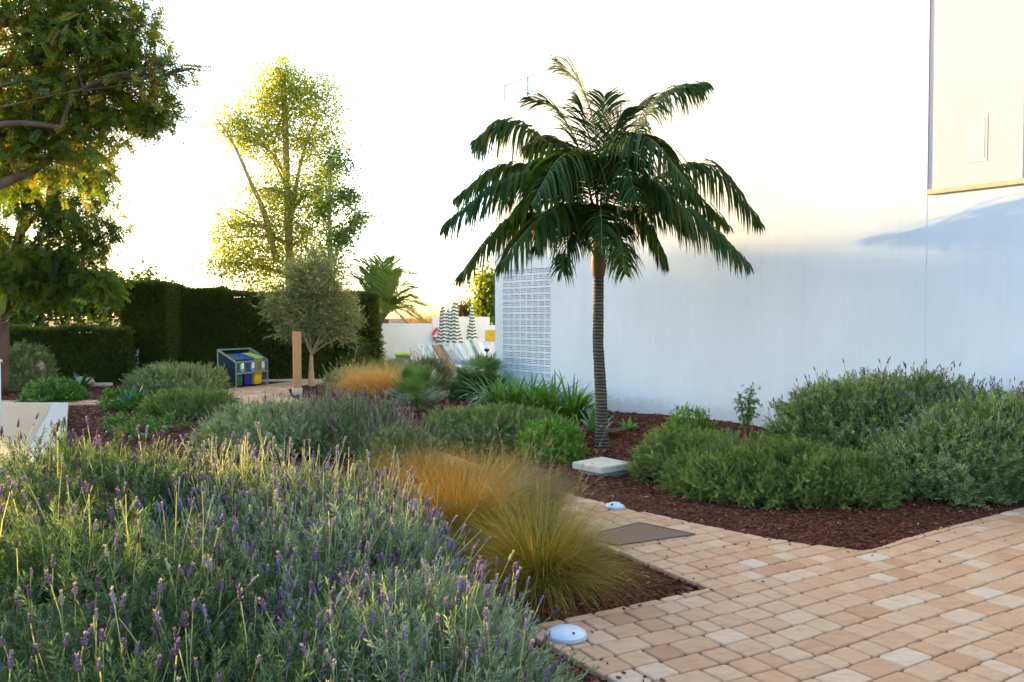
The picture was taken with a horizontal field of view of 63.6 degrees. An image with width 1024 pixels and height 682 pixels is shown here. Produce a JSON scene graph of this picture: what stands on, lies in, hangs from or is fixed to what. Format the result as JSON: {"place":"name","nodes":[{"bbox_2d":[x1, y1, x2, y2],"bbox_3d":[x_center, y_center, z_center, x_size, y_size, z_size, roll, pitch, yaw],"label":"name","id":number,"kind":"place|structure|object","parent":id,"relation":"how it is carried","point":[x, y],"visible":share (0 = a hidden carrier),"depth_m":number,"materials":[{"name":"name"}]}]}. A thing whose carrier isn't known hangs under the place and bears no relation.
{"place":"outdoors","nodes":[
{"label":"outdoors","id":0,"kind":"place"},
{"bbox_2d":[1,378,400,443],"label":"path","id":1,"kind":"structure","parent":0,"point":[253,392],"depth_m":18.06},
{"bbox_2d":[29,319,429,379],"bbox_3d":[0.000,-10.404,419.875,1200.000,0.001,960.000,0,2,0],"label":"ground","id":2,"kind":"structure","parent":0,"point":[393,321],"depth_m":266.63,"materials":[{"name":"beige soil"}]},
{"bbox_2d":[0,223,32,332],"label":"tree screen","id":3,"kind":"object","parent":2,"relation":"on","point":[5,257],"visible":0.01,"depth_m":43.40,"materials":[{"name":"green plant"}]},
{"bbox_2d":[4,234,89,332],"bbox_3d":[-15.837,-1.421,26.960,4.555,4.582,3.034,0,2,0],"label":"garden tree","id":4,"kind":"object","parent":2,"relation":"on","point":[26,315],"visible":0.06,"depth_m":26.61,"materials":[{"name":"green plant"}]},
{"bbox_2d":[51,257,173,332],"bbox_3d":[-14.178,-1.044,28.928,4.469,3.715,2.726,0,2,0],"label":"garden tree","id":5,"kind":"object","parent":2,"relation":"on","point":[93,313],"visible":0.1,"depth_m":28.77,"materials":[{"name":"green plant"}]},
{"bbox_2d":[117,279,382,378],"bbox_3d":[-6.815,-0.268,22.135,6.801,2.691,2.054,-1,2,-18],"label":"tall hedge","id":6,"kind":"object","parent":2,"relation":"on","point":[169,321],"visible":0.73,"depth_m":21.59,"materials":[{"name":"green plant"}]},
{"bbox_2d":[181,44,371,292],"bbox_3d":[-8.193,-4.716,29.117,6.742,11.047,3.820,0,2,0],"label":"poplar","id":7,"kind":"object","parent":2,"relation":"on","point":[291,196],"visible":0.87,"depth_m":28.55,"materials":[{"name":"green plant"}]},
{"bbox_2d":[335,297,386,371],"bbox_3d":[-4.184,-0.072,22.606,1.548,2.444,1.760,0,2,0],"label":"rounded hedge end","id":8,"kind":"object","parent":2,"relation":"on","point":[363,350],"visible":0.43,"depth_m":22.20,"materials":[{"name":"green plant"}]},
{"bbox_2d":[394,311,439,323],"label":"dry reeds","id":9,"kind":"object","parent":2,"relation":"on","point":[413,320],"visible":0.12,"depth_m":33.70,"materials":[{"name":"plant"}]},
{"bbox_2d":[380,317,494,373],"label":"garden wall","id":10,"kind":"structure","parent":2,"relation":"on","point":[400,337],"depth_m":24.00,"materials":[{"name":"paint"}]},
{"bbox_2d":[432,327,441,342],"bbox_3d":[-2.074,-0.178,23.905,0.467,0.474,0.096,0,2,0],"label":"life ring","id":11,"kind":"object","parent":10,"relation":"attached to","point":[434,332],"visible":0.44,"depth_m":23.87,"materials":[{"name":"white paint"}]},
{"bbox_2d":[486,330,494,340],"bbox_3d":[-0.549,-0.163,23.959,0.426,0.307,0.032,0,2,0],"label":"wall sign","id":12,"kind":"object","parent":10,"relation":"attached to","point":[490,335],"visible":0.64,"depth_m":23.95,"materials":[{"name":"yellow plastic"}]},
{"bbox_2d":[450,298,474,316],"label":"distant tree","id":13,"kind":"object","parent":2,"relation":"on","point":[463,311],"visible":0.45,"depth_m":44.63,"materials":[{"name":"green plant"}]},
{"bbox_2d":[465,255,494,324],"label":"distant tree","id":14,"kind":"object","parent":2,"relation":"on","point":[484,303],"visible":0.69,"depth_m":29.65,"materials":[{"name":"green plant"}]},
{"bbox_2d":[412,399,585,453],"bbox_3d":[-0.226,1.099,10.819,2.339,0.701,1.599,0,2,0],"label":"rosemary mound","id":15,"kind":"object","parent":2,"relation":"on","point":[473,420],"visible":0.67,"depth_m":10.46,"materials":[{"name":"green plant"}]},
{"bbox_2d":[621,420,744,485],"bbox_3d":[1.966,1.213,8.594,1.416,0.716,1.469,1,2,30],"label":"rosemary mound","id":16,"kind":"object","parent":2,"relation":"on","point":[658,447],"visible":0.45,"depth_m":8.43,"materials":[{"name":"green plant"}]},
{"bbox_2d":[495,0,1023,427],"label":"white building","id":17,"kind":"structure","parent":2,"relation":"on","point":[867,156],"depth_m":10.94,"materials":[{"name":"paint"}]},
{"bbox_2d":[966,114,987,162],"bbox_3d":[5.176,-2.247,9.197,0.013,0.506,0.223,-1,2,-38],"label":"window","id":18,"kind":"structure","parent":17,"relation":"in","point":[976,127],"depth_m":9.19,"materials":[{"name":"pink paint"}]},
{"bbox_2d":[1,0,550,318],"label":"sky","id":19,"kind":"structure","parent":0,"point":[435,73],"materials":[{"name":"white"}]},
{"bbox_2d":[262,377,459,380],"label":"pool terrace","id":20,"kind":"structure","parent":0,"point":[291,379],"depth_m":21.85,"materials":[{"name":"stone"}]},
{"bbox_2d":[298,135,384,286],"bbox_3d":[-5.628,-2.871,26.816,2.910,7.492,2.149,0,2,0],"label":"poplar","id":21,"kind":"object","parent":20,"relation":"on","point":[322,208],"visible":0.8,"depth_m":26.77,"materials":[{"name":"green plant"}]},
{"bbox_2d":[335,251,427,323],"bbox_3d":[-4.147,-1.045,26.289,3.111,3.870,2.553,0,2,0],"label":"date palm","id":22,"kind":"object","parent":20,"relation":"on","point":[381,279],"visible":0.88,"depth_m":26.14,"materials":[{"name":"green plant"}]},
{"bbox_2d":[394,352,411,360],"bbox_3d":[-2.810,0.669,21.328,0.405,0.729,0.400,0,2,0],"label":"side table","id":23,"kind":"object","parent":20,"relation":"on","point":[399,355],"visible":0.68,"depth_m":21.15,"materials":[{"name":"plastic"}]},
{"bbox_2d":[435,304,447,344],"bbox_3d":[-1.814,0.033,21.610,0.440,1.985,0.440,0,2,0],"label":"closed parasol","id":24,"kind":"object","parent":20,"relation":"on","point":[442,335],"visible":0.73,"depth_m":21.53,"materials":[{"name":"fabric"}]},
{"bbox_2d":[417,344,478,367],"bbox_3d":[-1.585,0.562,21.205,1.565,0.958,0.688,0,2,11],"label":"sun lounger","id":25,"kind":"object","parent":20,"relation":"on","point":[423,348],"visible":0.24,"depth_m":21.28,"materials":[{"name":"white fabric"}]},
{"bbox_2d":[446,306,450,354],"bbox_3d":[-1.724,0.032,22.410,0.440,1.940,0.440,0,2,0],"label":"closed parasol","id":26,"kind":"object","parent":20,"relation":"on","point":[448,317],"visible":0.46,"depth_m":22.33,"materials":[{"name":"fabric"}]},
{"bbox_2d":[437,343,464,363],"bbox_3d":[-1.153,0.522,23.016,1.753,0.935,0.706,0,2,9],"label":"sun lounger","id":27,"kind":"object","parent":20,"relation":"on","point":[445,345],"visible":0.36,"depth_m":23.17,"materials":[{"name":"white fabric"}]},
{"bbox_2d":[428,343,475,371],"bbox_3d":[-1.499,0.544,22.005,1.559,0.949,0.687,0,2,11],"label":"sun lounger","id":28,"kind":"object","parent":20,"relation":"on","point":[430,345],"visible":0.08,"depth_m":22.15,"materials":[{"name":"white fabric"}]},
{"bbox_2d":[432,344,485,374],"bbox_3d":[-1.106,0.583,20.207,1.600,0.976,0.691,0,2,10],"label":"sun lounger","id":29,"kind":"object","parent":20,"relation":"on","point":[440,348],"visible":0.31,"depth_m":20.35,"materials":[{"name":"brown wood"}]},
{"bbox_2d":[455,342,470,363],"bbox_3d":[-0.764,0.515,22.806,1.590,0.960,0.690,0,2,10],"label":"sun lounger","id":30,"kind":"object","parent":20,"relation":"on","point":[461,348],"visible":0.34,"depth_m":22.88,"materials":[{"name":"white fabric"}]},
{"bbox_2d":[466,304,477,361],"bbox_3d":[-1.075,0.011,22.210,0.440,1.993,0.440,0,2,0],"label":"closed parasol","id":31,"kind":"object","parent":20,"relation":"on","point":[472,334],"visible":0.74,"depth_m":22.14,"materials":[{"name":"fabric"}]},
{"bbox_2d":[464,340,479,364],"bbox_3d":[-0.454,0.499,22.003,1.558,1.039,0.687,0,2,11],"label":"sun lounger","id":32,"kind":"object","parent":20,"relation":"on","point":[473,350],"visible":0.34,"depth_m":22.04,"materials":[{"name":"white fabric"}]},
{"bbox_2d":[477,341,492,360],"bbox_3d":[-0.129,0.514,22.203,1.544,0.997,0.685,0,2,11],"label":"sun lounger","id":33,"kind":"object","parent":20,"relation":"on","point":[482,345],"visible":0.3,"depth_m":22.29,"materials":[{"name":"white fabric"}]},
{"bbox_2d":[341,353,427,402],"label":"orange grass","id":34,"kind":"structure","parent":0,"point":[379,380],"depth_m":15.74,"materials":[{"name":"orange plant"}]},
{"bbox_2d":[381,447,553,552],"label":"feather grass","id":35,"kind":"object","parent":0,"point":[476,484],"depth_m":6.05,"materials":[{"name":"orange plant"}]},
{"bbox_2d":[1,381,1023,681],"bbox_3d":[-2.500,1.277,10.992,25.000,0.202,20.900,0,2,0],"label":"mulch bed","id":36,"kind":"object","parent":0,"point":[737,519],"visible":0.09,"depth_m":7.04,"materials":[{"name":"brown wood"}]},
{"bbox_2d":[0,402,67,485],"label":"stone platform","id":37,"kind":"structure","parent":36,"relation":"on","point":[25,413],"depth_m":11.95,"materials":[{"name":"stone"}]},
{"bbox_2d":[0,359,1,434],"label":"white post","id":38,"kind":"object","parent":37,"relation":"on","point":[0,397],"visible":0.9,"depth_m":10.52,"materials":[{"name":"paint"}]},
{"bbox_2d":[9,338,61,391],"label":"grey bush","id":39,"kind":"object","parent":36,"relation":"on","point":[20,375],"visible":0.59,"depth_m":18.70,"materials":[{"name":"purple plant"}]},
{"bbox_2d":[29,360,45,380],"bbox_3d":[-10.863,0.671,18.922,0.338,0.483,0.429,0,2,0],"label":"boulder","id":40,"kind":"object","parent":36,"relation":"on","point":[42,364],"visible":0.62,"depth_m":18.84,"materials":[{"name":"beige stone"}]},
{"bbox_2d":[16,374,91,401],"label":"round bush","id":41,"kind":"object","parent":36,"relation":"on","point":[52,389],"visible":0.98,"depth_m":16.07,"materials":[{"name":"green plant"}]},
{"bbox_2d":[0,42,146,394],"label":"shade tree","id":42,"kind":"object","parent":36,"relation":"on","point":[64,231],"visible":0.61,"depth_m":16.39,"materials":[{"name":"green plant"}]},
{"bbox_2d":[9,323,137,383],"bbox_3d":[-11.329,0.312,20.364,4.089,1.551,1.240,0,2,-9],"label":"hedge","id":43,"kind":"object","parent":36,"relation":"on","point":[105,355],"visible":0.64,"depth_m":20.09,"materials":[{"name":"green plant"}]},
{"bbox_2d":[67,372,95,387],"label":"bluish plant","id":44,"kind":"object","parent":36,"relation":"on","point":[84,383],"visible":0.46,"depth_m":18.90,"materials":[{"name":"green plant"}]},
{"bbox_2d":[72,376,94,386],"bbox_3d":[-9.990,0.951,19.230,0.542,0.252,0.419,0,2,0],"label":"boulder","id":45,"kind":"object","parent":36,"relation":"on","point":[79,379],"visible":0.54,"depth_m":19.14,"materials":[{"name":"grey stone"}]},
{"bbox_2d":[95,383,112,385],"bbox_3d":[-9.859,1.051,19.860,0.456,0.090,0.150,0,2,-3],"label":"kerb stone","id":46,"kind":"object","parent":36,"relation":"on","point":[103,384],"visible":0.46,"depth_m":19.79,"materials":[{"name":"concrete"}]},
{"bbox_2d":[0,0,211,213],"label":"shade tree","id":47,"kind":"object","parent":36,"relation":"on","point":[58,45],"visible":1,"depth_m":11.45,"materials":[{"name":"green plant"}]},
{"bbox_2d":[94,386,130,409],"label":"bush","id":48,"kind":"object","parent":36,"relation":"on","point":[107,403],"visible":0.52,"depth_m":14.97,"materials":[{"name":"green plant"}]},
{"bbox_2d":[95,410,141,435],"bbox_3d":[-5.721,1.188,11.961,0.690,0.386,0.840,0,2,0],"label":"leafy patch","id":49,"kind":"object","parent":36,"relation":"on","point":[120,418],"visible":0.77,"depth_m":11.93,"materials":[{"name":"green plant"}]},
{"bbox_2d":[107,384,149,410],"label":"agave","id":50,"kind":"object","parent":36,"relation":"on","point":[125,396],"visible":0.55,"depth_m":14.49,"materials":[{"name":"green plant"}]},
{"bbox_2d":[0,412,271,610],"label":"lavender bush","id":51,"kind":"object","parent":36,"relation":"on","point":[40,474],"visible":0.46,"depth_m":4.26,"materials":[{"name":"green plant"}]},
{"bbox_2d":[133,348,138,368],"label":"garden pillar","id":52,"kind":"structure","parent":36,"relation":"on","point":[136,359],"depth_m":20.62,"materials":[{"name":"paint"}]},
{"bbox_2d":[118,390,165,413],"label":"bush","id":53,"kind":"object","parent":36,"relation":"on","point":[130,406],"visible":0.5,"depth_m":14.33,"materials":[{"name":"green plant"}]},
{"bbox_2d":[110,413,175,439],"bbox_3d":[-5.123,1.197,11.391,0.681,0.371,0.699,1,2,30],"label":"leafy patch","id":54,"kind":"object","parent":36,"relation":"on","point":[131,428],"visible":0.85,"depth_m":11.39,"materials":[{"name":"green plant"}]},
{"bbox_2d":[138,410,196,429],"bbox_3d":[-5.153,1.204,12.199,0.767,0.364,0.724,0,2,10],"label":"leafy patch","id":55,"kind":"object","parent":36,"relation":"on","point":[168,416],"visible":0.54,"depth_m":12.16,"materials":[{"name":"green plant"}]},
{"bbox_2d":[0,453,341,681],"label":"lavender bush","id":56,"kind":"object","parent":36,"relation":"on","point":[69,544],"visible":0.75,"depth_m":3.00,"materials":[{"name":"green plant"}]},
{"bbox_2d":[119,359,230,392],"bbox_3d":[-7.630,0.852,18.665,2.551,0.953,1.608,0,2,0],"label":"lavender row","id":57,"kind":"object","parent":36,"relation":"on","point":[155,377],"visible":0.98,"depth_m":18.27,"materials":[{"name":"green plant"}]},
{"bbox_2d":[133,383,246,419],"bbox_3d":[-5.408,1.072,13.995,1.925,0.732,1.404,0,2,0],"label":"juniper","id":58,"kind":"object","parent":36,"relation":"on","point":[198,402],"visible":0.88,"depth_m":13.71,"materials":[{"name":"green plant"}]},
{"bbox_2d":[7,578,433,681],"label":"lavender bush","id":59,"kind":"object","parent":36,"relation":"on","point":[251,668],"visible":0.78,"depth_m":2.54,"materials":[{"name":"green plant"}]},
{"bbox_2d":[217,348,267,387],"bbox_3d":[-6.442,0.629,19.819,0.571,0.896,1.186,1,2,21],"label":"bin shelter","id":60,"kind":"object","parent":36,"relation":"on","point":[229,363],"visible":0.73,"depth_m":19.34,"materials":[{"name":"metal"}]},
{"bbox_2d":[226,354,243,385],"bbox_3d":[-6.595,0.687,19.498,0.440,0.760,0.330,1,2,21],"label":"recycling bin","id":61,"kind":"object","parent":60,"relation":"in","point":[239,376],"visible":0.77,"depth_m":19.45,"materials":[{"name":"green plastic"}]},
{"bbox_2d":[233,353,253,385],"bbox_3d":[-6.467,0.677,19.830,0.440,0.760,0.330,1,2,21],"label":"recycling bin","id":62,"kind":"object","parent":60,"relation":"in","point":[246,379],"visible":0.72,"depth_m":19.72,"materials":[{"name":"blue plastic"}]},
{"bbox_2d":[242,352,263,383],"bbox_3d":[-6.339,0.667,20.163,0.440,0.760,0.330,1,2,21],"label":"recycling bin","id":63,"kind":"object","parent":60,"relation":"in","point":[256,378],"visible":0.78,"depth_m":20.07,"materials":[{"name":"yellow plastic"}]},
{"bbox_2d":[181,390,353,459],"bbox_3d":[-2.995,1.099,10.449,2.263,0.941,2.057,0,2,0],"label":"lavender mound","id":64,"kind":"object","parent":36,"relation":"on","point":[248,415],"visible":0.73,"depth_m":9.94,"materials":[{"name":"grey plant"}]},
{"bbox_2d":[50,422,490,608],"bbox_3d":[-1.433,1.049,4.812,2.638,1.191,2.150,0,2,0],"label":"lavender bush","id":65,"kind":"object","parent":36,"relation":"on","point":[265,474],"visible":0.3,"depth_m":4.59,"materials":[{"name":"green plant"}]},
{"bbox_2d":[77,461,497,665],"bbox_3d":[-1.062,1.165,3.892,2.117,1.142,2.120,0,2,0],"label":"lavender bush","id":66,"kind":"object","parent":36,"relation":"on","point":[405,549],"visible":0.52,"depth_m":3.78,"materials":[{"name":"green plant"}]},
{"bbox_2d":[292,331,302,394],"bbox_3d":[-4.635,0.490,17.815,0.210,1.390,0.210,-1,2,-18],"label":"timber bollard","id":67,"kind":"object","parent":36,"relation":"on","point":[297,383],"visible":0.86,"depth_m":17.73,"materials":[{"name":"wood"}]},
{"bbox_2d":[250,237,368,386],"bbox_3d":[-4.799,-0.720,19.560,2.799,3.614,1.619,0,2,-12],"label":"olive tree","id":68,"kind":"object","parent":36,"relation":"on","point":[319,281],"visible":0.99,"depth_m":19.38,"materials":[{"name":"green plant"}]},
{"bbox_2d":[321,372,351,393],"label":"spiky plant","id":69,"kind":"object","parent":36,"relation":"on","point":[334,382],"visible":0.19,"depth_m":17.74,"materials":[{"name":"green plant"}]},
{"bbox_2d":[265,376,416,459],"bbox_3d":[-2.167,0.946,10.476,1.974,1.046,2.000,0,2,0],"label":"lavender mound","id":70,"kind":"object","parent":36,"relation":"on","point":[354,408],"visible":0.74,"depth_m":10.07,"materials":[{"name":"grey plant"}]},
{"bbox_2d":[318,352,373,393],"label":"spiky lavender","id":71,"kind":"object","parent":36,"relation":"on","point":[333,375],"visible":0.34,"depth_m":18.00,"materials":[{"name":"green plant"}]},
{"bbox_2d":[323,359,394,399],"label":"orange grass","id":72,"kind":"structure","parent":36,"relation":"on","point":[348,380],"depth_m":16.29,"materials":[{"name":"orange plant"}]},
{"bbox_2d":[370,355,403,373],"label":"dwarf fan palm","id":73,"kind":"object","parent":36,"relation":"on","point":[380,363],"visible":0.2,"depth_m":20.94,"materials":[{"name":"green plant"}]},
{"bbox_2d":[379,358,408,376],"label":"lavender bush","id":74,"kind":"object","parent":36,"relation":"on","point":[391,362],"visible":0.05,"depth_m":18.90,"materials":[{"name":"green plant"}]},
{"bbox_2d":[341,397,452,476],"bbox_3d":[-1.183,1.051,8.900,1.075,0.916,1.130,0,2,13],"label":"lavender mound","id":75,"kind":"object","parent":36,"relation":"on","point":[398,435],"visible":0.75,"depth_m":8.78,"materials":[{"name":"green plant"}]},
{"bbox_2d":[211,546,599,681],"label":"lavender bush","id":76,"kind":"object","parent":36,"relation":"on","point":[501,645],"visible":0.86,"depth_m":2.92,"materials":[{"name":"green plant"}]},
{"bbox_2d":[332,400,502,499],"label":"feather grass","id":77,"kind":"object","parent":36,"relation":"on","point":[419,461],"depth_m":7.17,"materials":[{"name":"orange plant"}]},
{"bbox_2d":[385,360,450,410],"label":"dwarf fan palm","id":78,"kind":"object","parent":36,"relation":"on","point":[414,377],"visible":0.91,"depth_m":14.39,"materials":[{"name":"green plant"}]},
{"bbox_2d":[392,346,456,389],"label":"shrub","id":79,"kind":"object","parent":36,"relation":"on","point":[440,367],"visible":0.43,"depth_m":18.00,"materials":[{"name":"green plant"}]},
{"bbox_2d":[446,299,462,377],"bbox_3d":[-1.443,0.001,20.809,0.453,2.095,0.453,0,2,0],"label":"closed parasol","id":80,"kind":"object","parent":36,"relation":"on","point":[454,336],"visible":0.73,"depth_m":20.72,"materials":[{"name":"fabric"}]},
{"bbox_2d":[444,367,504,400],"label":"dark bush","id":81,"kind":"object","parent":36,"relation":"on","point":[453,387],"visible":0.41,"depth_m":15.68,"materials":[{"name":"green plant"}]},
{"bbox_2d":[447,351,508,398],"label":"dwarf fan palm","id":82,"kind":"object","parent":36,"relation":"on","point":[488,365],"visible":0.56,"depth_m":15.84,"materials":[{"name":"green plant"}]},
{"bbox_2d":[405,402,554,498],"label":"feather grass","id":83,"kind":"object","parent":36,"relation":"on","point":[501,466],"depth_m":7.40,"materials":[{"name":"orange plant"}]},
{"bbox_2d":[456,369,530,408],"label":"strap plant","id":84,"kind":"object","parent":36,"relation":"on","point":[505,387],"visible":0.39,"depth_m":14.38,"materials":[{"name":"green plant"}]},
{"bbox_2d":[468,373,548,409],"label":"strap plant","id":85,"kind":"object","parent":36,"relation":"on","point":[514,396],"visible":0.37,"depth_m":13.67,"materials":[{"name":"green plant"}]},
{"bbox_2d":[417,402,610,573],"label":"feather grass","id":86,"kind":"object","parent":36,"relation":"on","point":[468,537],"depth_m":5.67,"materials":[{"name":"orange plant"}]},
{"bbox_2d":[486,374,571,410],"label":"strap plant","id":87,"kind":"object","parent":36,"relation":"on","point":[526,400],"visible":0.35,"depth_m":13.44,"materials":[{"name":"green plant"}]},
{"bbox_2d":[479,409,602,530],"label":"feather grass","id":88,"kind":"object","parent":36,"relation":"on","point":[549,484],"depth_m":6.75,"materials":[{"name":"plant"}]},
{"bbox_2d":[508,373,592,418],"bbox_3d":[0.599,0.884,13.336,1.705,0.829,1.763,0,2,0],"label":"strap plant","id":89,"kind":"object","parent":36,"relation":"on","point":[542,393],"visible":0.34,"depth_m":13.10,"materials":[{"name":"green plant"}]},
{"bbox_2d":[514,415,595,465],"bbox_3d":[0.469,1.189,9.711,0.945,0.629,0.918,1,2,28],"label":"round bush","id":90,"kind":"object","parent":36,"relation":"on","point":[538,428],"visible":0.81,"depth_m":9.54,"materials":[{"name":"green plant"}]},
{"bbox_2d":[441,426,671,629],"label":"feather grass","id":91,"kind":"object","parent":36,"relation":"on","point":[564,568],"depth_m":4.96,"materials":[{"name":"green plant"}]},
{"bbox_2d":[523,368,622,424],"bbox_3d":[0.885,0.879,13.006,1.770,0.823,1.790,0,2,0],"label":"strap plant","id":92,"kind":"object","parent":36,"relation":"on","point":[575,406],"visible":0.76,"depth_m":12.79,"materials":[{"name":"green plant"}]},
{"bbox_2d":[576,406,622,433],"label":"agave","id":93,"kind":"object","parent":36,"relation":"on","point":[589,423],"visible":0.58,"depth_m":11.55,"materials":[{"name":"green plant"}]},
{"bbox_2d":[439,51,765,449],"bbox_3d":[1.208,-1.115,10.260,4.182,5.001,2.869,0,2,0],"label":"feather palm","id":94,"kind":"object","parent":36,"relation":"on","point":[556,172],"visible":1,"depth_m":10.01,"materials":[{"name":"green plant"}]},
{"bbox_2d":[573,457,631,476],"bbox_3d":[0.950,1.395,8.858,0.490,0.200,0.485,-1,2,-37],"label":"concrete lid","id":95,"kind":"object","parent":36,"relation":"on","point":[604,466],"visible":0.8,"depth_m":8.72,"materials":[{"name":"white concrete"}]},
{"bbox_2d":[617,416,638,429],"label":"agave","id":96,"kind":"object","parent":36,"relation":"on","point":[628,426],"visible":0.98,"depth_m":11.76,"materials":[{"name":"green plant"}]},
{"bbox_2d":[684,407,692,421],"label":"leafy shrub","id":97,"kind":"object","parent":36,"relation":"on","point":[688,413],"visible":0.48,"depth_m":11.81,"materials":[{"name":"green plant"}]},
{"bbox_2d":[656,401,724,441],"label":"lime bush","id":98,"kind":"object","parent":36,"relation":"on","point":[681,420],"visible":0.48,"depth_m":10.26,"materials":[{"name":"green plant"}]},
{"bbox_2d":[732,382,762,436],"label":"leafy shrub","id":99,"kind":"object","parent":36,"relation":"on","point":[750,410],"visible":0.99,"depth_m":10.85,"materials":[{"name":"green plant"}]},
{"bbox_2d":[653,426,923,509],"bbox_3d":[2.571,1.216,7.811,2.466,0.814,1.684,0,2,0],"label":"rosemary mound","id":100,"kind":"object","parent":36,"relation":"on","point":[772,472],"visible":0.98,"depth_m":7.42,"materials":[{"name":"green plant"}]},
{"bbox_2d":[754,356,993,460],"bbox_3d":[3.964,0.849,8.764,2.684,1.400,1.788,0,2,0],"label":"tall lavender","id":101,"kind":"object","parent":36,"relation":"on","point":[820,413],"visible":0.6,"depth_m":8.47,"materials":[{"name":"green plant"}]},
{"bbox_2d":[846,374,1023,510],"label":"tall lavender","id":102,"kind":"object","parent":36,"relation":"on","point":[969,467],"visible":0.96,"depth_m":7.53,"materials":[{"name":"green plant"}]},
{"bbox_2d":[933,375,1023,451],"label":"tall lavender","id":103,"kind":"object","parent":36,"relation":"on","point":[1001,391],"visible":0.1,"depth_m":8.20,"materials":[{"name":"green plant"}]},
{"bbox_2d":[416,449,1023,681],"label":"paved path","id":104,"kind":"structure","parent":0,"point":[911,609],"depth_m":4.62,"materials":[{"name":"beige brick"}]},
{"bbox_2d":[545,624,587,643],"bbox_3d":[0.282,1.501,4.271,0.220,0.048,0.220,0,2,0],"label":"path light","id":105,"kind":"object","parent":104,"relation":"on","point":[566,634],"visible":0.96,"depth_m":4.21,"materials":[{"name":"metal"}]},
{"bbox_2d":[605,501,624,509],"bbox_3d":[0.892,1.418,7.150,0.170,0.048,0.170,0,2,0],"label":"path light","id":106,"kind":"object","parent":104,"relation":"on","point":[616,505],"visible":0.99,"depth_m":7.10,"materials":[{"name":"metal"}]},
{"bbox_2d":[580,522,695,545],"bbox_3d":[0.950,1.475,6.227,0.734,0.024,0.520,-1,2,-40],"label":"access cover","id":107,"kind":"object","parent":104,"relation":"on","point":[661,533],"visible":0.72,"depth_m":6.28,"materials":[{"name":"grey metal"}]}
]}

